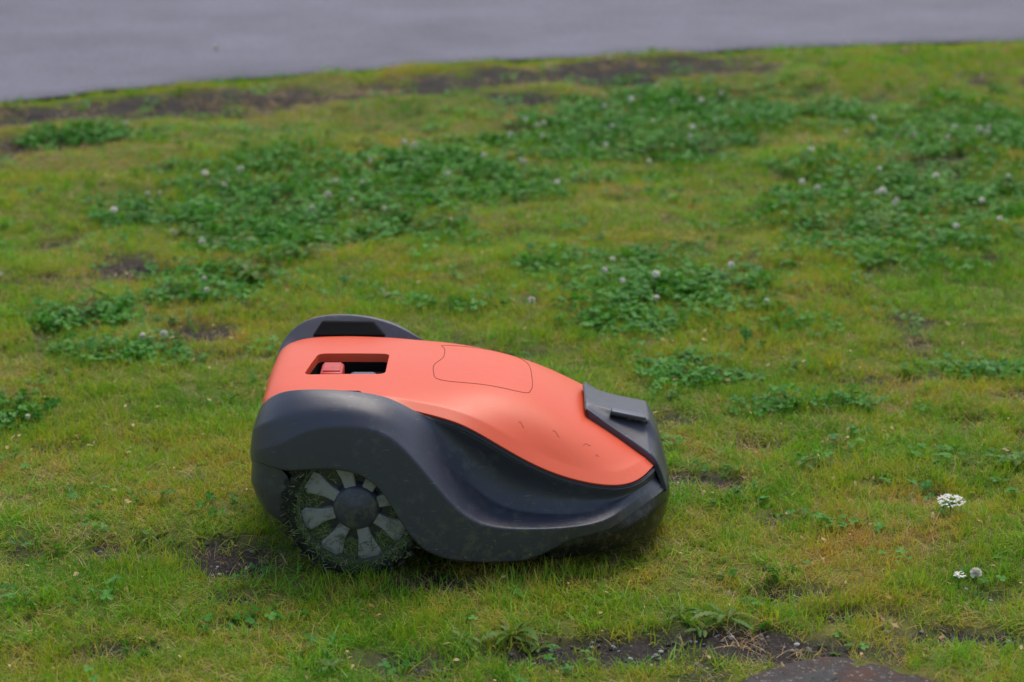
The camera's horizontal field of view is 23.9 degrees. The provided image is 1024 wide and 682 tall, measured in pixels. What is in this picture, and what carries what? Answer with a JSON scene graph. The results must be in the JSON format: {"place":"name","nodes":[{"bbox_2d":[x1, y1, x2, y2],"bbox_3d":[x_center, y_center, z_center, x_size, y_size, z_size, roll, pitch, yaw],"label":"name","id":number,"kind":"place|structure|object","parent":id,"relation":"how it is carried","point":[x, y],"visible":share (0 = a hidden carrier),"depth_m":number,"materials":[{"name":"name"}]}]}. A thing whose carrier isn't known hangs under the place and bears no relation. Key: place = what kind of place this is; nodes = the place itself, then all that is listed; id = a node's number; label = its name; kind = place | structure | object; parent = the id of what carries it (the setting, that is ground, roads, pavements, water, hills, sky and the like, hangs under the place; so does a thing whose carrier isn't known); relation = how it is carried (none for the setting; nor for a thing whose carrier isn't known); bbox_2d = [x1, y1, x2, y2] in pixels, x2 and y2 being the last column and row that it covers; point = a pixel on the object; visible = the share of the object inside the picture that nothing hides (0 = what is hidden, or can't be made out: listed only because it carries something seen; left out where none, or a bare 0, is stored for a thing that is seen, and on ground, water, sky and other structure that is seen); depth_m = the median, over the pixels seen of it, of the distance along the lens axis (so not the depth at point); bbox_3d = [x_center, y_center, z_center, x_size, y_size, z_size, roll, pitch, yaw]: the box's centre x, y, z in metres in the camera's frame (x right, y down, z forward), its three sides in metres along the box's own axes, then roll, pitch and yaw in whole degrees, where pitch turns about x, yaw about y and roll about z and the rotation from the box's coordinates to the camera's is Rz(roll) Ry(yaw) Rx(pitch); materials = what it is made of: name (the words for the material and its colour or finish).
{"place":"outdoors","nodes":[
{"label":"outdoors","id":0,"kind":"place"},
{"bbox_2d":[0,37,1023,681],"bbox_3d":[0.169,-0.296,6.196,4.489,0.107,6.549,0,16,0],"label":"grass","id":1,"kind":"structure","parent":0,"point":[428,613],"depth_m":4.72,"materials":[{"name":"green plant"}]},
{"bbox_2d":[0,41,1023,681],"bbox_3d":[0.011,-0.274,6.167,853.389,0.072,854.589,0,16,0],"label":"ground","id":2,"kind":"structure","parent":0,"point":[640,649],"depth_m":5.07,"materials":[{"name":"green plant"}]},
{"bbox_2d":[136,529,159,543],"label":"weed plant","id":3,"kind":"object","parent":2,"relation":"on","point":[144,532],"visible":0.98,"depth_m":4.05,"materials":[{"name":"green plant"}]},
{"bbox_2d":[160,222,211,236],"bbox_3d":[-0.836,-0.286,6.171,0.111,0.026,0.142,-8,18,-26],"label":"dandelion plant","id":4,"kind":"object","parent":2,"relation":"on","point":[174,230],"visible":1,"depth_m":6.15,"materials":[{"name":"green plant"}]},
{"bbox_2d":[197,232,258,246],"bbox_3d":[-0.693,-0.254,6.065,0.154,0.032,0.169,-7,18,-24],"label":"dandelion plant","id":5,"kind":"object","parent":2,"relation":"on","point":[219,241],"visible":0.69,"depth_m":6.08,"materials":[{"name":"green plant"}]},
{"bbox_2d":[224,259,277,281],"bbox_3d":[-0.619,-0.167,5.728,0.135,0.034,0.142,0,16,0],"label":"dandelion plant","id":6,"kind":"object","parent":2,"relation":"on","point":[248,266],"visible":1,"depth_m":5.72,"materials":[{"name":"green plant"}]},
{"bbox_2d":[272,243,334,257],"bbox_3d":[-0.510,-0.220,5.920,0.155,0.028,0.117,-15,22,-43],"label":"dandelion plant","id":7,"kind":"object","parent":2,"relation":"on","point":[305,251],"visible":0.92,"depth_m":5.91,"materials":[{"name":"green plant"}]},
{"bbox_2d":[314,657,343,672],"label":"weed plant","id":8,"kind":"object","parent":2,"relation":"on","point":[334,662],"visible":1,"depth_m":3.56,"materials":[{"name":"green plant"}]},
{"bbox_2d":[356,287,401,301],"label":"dandelion plant","id":9,"kind":"object","parent":2,"relation":"on","point":[387,294],"visible":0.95,"depth_m":5.49,"materials":[{"name":"green plant"}]},
{"bbox_2d":[250,314,668,562],"bbox_3d":[-0.082,0.149,4.103,0.697,0.279,0.566,0,16,0],"label":"grey body shell","id":10,"kind":"object","parent":2,"relation":"on","point":[435,484],"visible":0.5,"depth_m":3.86,"materials":[{"name":"plastic"}]},
{"bbox_2d":[251,461,288,520],"bbox_3d":[-0.392,0.193,4.116,0.081,0.140,0.518,0,16,0],"label":"bumper","id":11,"kind":"object","parent":10,"relation":"attached to","point":[269,487],"visible":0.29,"depth_m":3.88,"materials":[{"name":"grey plastic"}]},
{"bbox_2d":[313,320,385,335],"bbox_3d":[-0.286,-0.022,4.262,0.127,0.024,0.025,0,16,0],"label":"fender recess","id":12,"kind":"object","parent":10,"relation":"attached to","point":[345,328],"visible":1,"depth_m":4.26,"materials":[{"name":"black plastic"}]},
{"bbox_2d":[280,470,420,577],"bbox_3d":[-0.249,0.260,3.886,0.244,0.244,0.067,0,16,0],"label":"wheel","id":13,"kind":"object","parent":10,"relation":"attached to","point":[335,520],"visible":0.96,"depth_m":3.87,"materials":[{"name":"rubber"}]},
{"bbox_2d":[269,420,546,548],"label":"body scratches","id":14,"kind":"object","parent":10,"relation":"on","point":[418,517],"visible":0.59,"depth_m":3.86,"materials":[{"name":"grey"}]},
{"bbox_2d":[262,336,652,485],"bbox_3d":[-0.086,0.116,4.094,0.663,0.171,0.454,0,16,0],"label":"orange top cover","id":15,"kind":"object","parent":10,"relation":"on","point":[547,406],"visible":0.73,"depth_m":3.97,"materials":[{"name":"plastic"}]},
{"bbox_2d":[307,358,387,373],"bbox_3d":[-0.276,0.049,4.062,0.135,0.007,0.120,0,16,0],"label":"opening rim","id":16,"kind":"object","parent":15,"relation":"attached to","point":[349,360],"visible":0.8,"depth_m":4.12,"materials":[{"name":"orange plastic"}]},
{"bbox_2d":[433,345,532,392],"bbox_3d":[-0.049,0.044,4.087,0.167,0.028,0.224,0,16,0],"label":"hatch seam","id":17,"kind":"object","parent":15,"relation":"on","point":[476,383],"visible":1,"depth_m":4.04,"materials":[{"name":"red"}]},
{"bbox_2d":[418,504,583,561],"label":"stuck clippings","id":18,"kind":"object","parent":10,"relation":"on","point":[491,545],"visible":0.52,"depth_m":3.87,"materials":[{"name":"green plant"}]},
{"bbox_2d":[543,470,669,558],"bbox_3d":[0.156,0.248,4.132,0.223,0.088,0.520,0,16,0],"label":"front bumper","id":19,"kind":"object","parent":10,"relation":"attached to","point":[646,519],"visible":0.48,"depth_m":3.92,"materials":[{"name":"black plastic"}]},
{"bbox_2d":[582,382,668,490],"bbox_3d":[0.193,0.151,4.104,0.144,0.134,0.244,0,16,0],"label":"front nose panel","id":20,"kind":"object","parent":10,"relation":"on","point":[644,440],"visible":0.91,"depth_m":4.04,"materials":[{"name":"grey plastic"}]},
{"bbox_2d":[611,408,645,419],"bbox_3d":[0.195,0.122,4.042,0.060,0.006,0.016,11,22,-3],"label":"nose sensor ledge","id":21,"kind":"object","parent":20,"relation":"attached to","point":[628,413],"visible":1,"depth_m":4.04,"materials":[{"name":"grey plastic"}]},
{"bbox_2d":[610,413,647,423],"bbox_3d":[0.195,0.129,4.035,0.064,0.005,0.006,11,16,-3],"label":"nose sensor slot","id":22,"kind":"object","parent":20,"relation":"attached to","point":[629,418],"visible":1,"depth_m":4.03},
{"bbox_2d":[447,629,488,649],"bbox_3d":[-0.074,0.444,3.637,0.074,0.016,0.056,7,18,24],"label":"weed plant","id":23,"kind":"object","parent":2,"relation":"on","point":[471,644],"visible":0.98,"depth_m":3.64,"materials":[{"name":"green plant"}]},
{"bbox_2d":[0,40,1023,681],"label":"dry grass","id":24,"kind":"structure","parent":2,"relation":"on","point":[332,100],"depth_m":5.09,"materials":[{"name":"beige plant"}]},
{"bbox_2d":[0,121,1023,681],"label":"dead leaves","id":25,"kind":"object","parent":2,"relation":"on","point":[550,367],"visible":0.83,"depth_m":4.96,"materials":[{"name":"brown plant"}]},
{"bbox_2d":[0,42,1023,681],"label":"clover","id":26,"kind":"object","parent":2,"relation":"on","point":[680,281],"depth_m":6.40,"materials":[{"name":"green plant"}]},
{"bbox_2d":[477,615,553,644],"bbox_3d":[0.008,0.438,3.664,0.109,0.024,0.116,5,17,18],"label":"weed plant","id":27,"kind":"object","parent":2,"relation":"on","point":[507,630],"visible":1,"depth_m":3.65,"materials":[{"name":"green plant"}]},
{"bbox_2d":[22,380,1023,681],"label":"gravel","id":28,"kind":"structure","parent":2,"relation":"on","point":[660,650],"depth_m":3.66,"materials":[{"name":"grey gravel"}]},
{"bbox_2d":[518,639,560,651],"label":"weed plant","id":29,"kind":"object","parent":2,"relation":"on","point":[537,648],"visible":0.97,"depth_m":3.64,"materials":[{"name":"green plant"}]},
{"bbox_2d":[663,602,703,618],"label":"weed plant","id":30,"kind":"object","parent":2,"relation":"on","point":[690,610],"visible":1,"depth_m":3.74,"materials":[{"name":"green plant"}]},
{"bbox_2d":[684,616,728,636],"bbox_3d":[0.298,0.435,3.697,0.071,0.017,0.069,0,16,0],"label":"weed plant","id":31,"kind":"object","parent":2,"relation":"on","point":[700,631],"visible":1,"depth_m":3.69,"materials":[{"name":"green plant"}]},
{"bbox_2d":[690,603,757,629],"bbox_3d":[0.332,0.419,3.711,0.105,0.015,0.082,5,17,15],"label":"weed plant","id":32,"kind":"object","parent":2,"relation":"on","point":[720,616],"visible":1,"depth_m":3.70,"materials":[{"name":"green plant"}]},
{"bbox_2d":[794,455,817,470],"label":"weed plant","id":33,"kind":"object","parent":2,"relation":"on","point":[803,461],"visible":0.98,"depth_m":4.40,"materials":[{"name":"green plant"}]},
{"bbox_2d":[742,657,933,681],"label":"stone slab","id":34,"kind":"structure","parent":2,"relation":"on","point":[826,669],"depth_m":3.52,"materials":[{"name":"grey stone"}]},
{"bbox_2d":[937,494,965,511],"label":"yarrow flower","id":35,"kind":"object","parent":2,"relation":"on","point":[952,504],"visible":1,"depth_m":4.13,"materials":[{"name":"white plant"}]},
{"bbox_2d":[953,571,965,588],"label":"yarrow flower","id":36,"kind":"object","parent":2,"relation":"on","point":[957,575],"visible":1,"depth_m":3.85,"materials":[{"name":"white plant"}]},
{"bbox_2d":[985,451,1023,465],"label":"weed plant","id":37,"kind":"object","parent":2,"relation":"on","point":[1015,453],"visible":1,"depth_m":4.39,"materials":[{"name":"green plant"}]},
{"bbox_2d":[0,0,1023,101],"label":"road","id":38,"kind":"structure","parent":0,"point":[49,48],"depth_m":9.32,"materials":[{"name":"grey asphalt"}]},
{"bbox_2d":[0,37,1023,681],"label":"tall grass","id":39,"kind":"structure","parent":0,"point":[592,331],"depth_m":5.32,"materials":[{"name":"green plant"}]},
{"bbox_3d":[-0.159,0.183,4.113,0.420,0.160,0.340,0,16,0],"label":"chassis","id":40,"kind":"object","parent":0,"visible":0},
{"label":"control bay floor","id":41,"kind":"structure","parent":40,"relation":"on","visible":0},
{"bbox_2d":[320,364,344,373],"bbox_3d":[-0.301,0.063,4.051,0.038,0.038,0.062,0,16,0],"label":"stop button","id":42,"kind":"object","parent":41,"relation":"on","point":[342,369],"visible":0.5,"depth_m":4.03,"materials":[{"name":"red plastic"}]},
{"bbox_2d":[323,362,341,371],"bbox_3d":[-0.301,0.044,4.046,0.029,0.003,0.048,0,16,0],"label":"stop button cap","id":43,"kind":"object","parent":42,"relation":"attached to","point":[332,367],"visible":1,"depth_m":4.04,"materials":[{"name":"red plastic"}]},
{"bbox_2d":[310,362,386,373],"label":"opening wall","id":44,"kind":"structure","parent":41,"relation":"on","point":[350,367],"depth_m":4.12,"materials":[{"name":"black plastic"}]},
{"bbox_2d":[351,372,375,373],"bbox_3d":[-0.249,0.072,4.040,0.048,0.034,0.046,0,16,0],"label":"control lid","id":45,"kind":"object","parent":41,"relation":"on","point":[363,373],"visible":0.2,"depth_m":4.04,"materials":[{"name":"grey plastic"}]}
]}

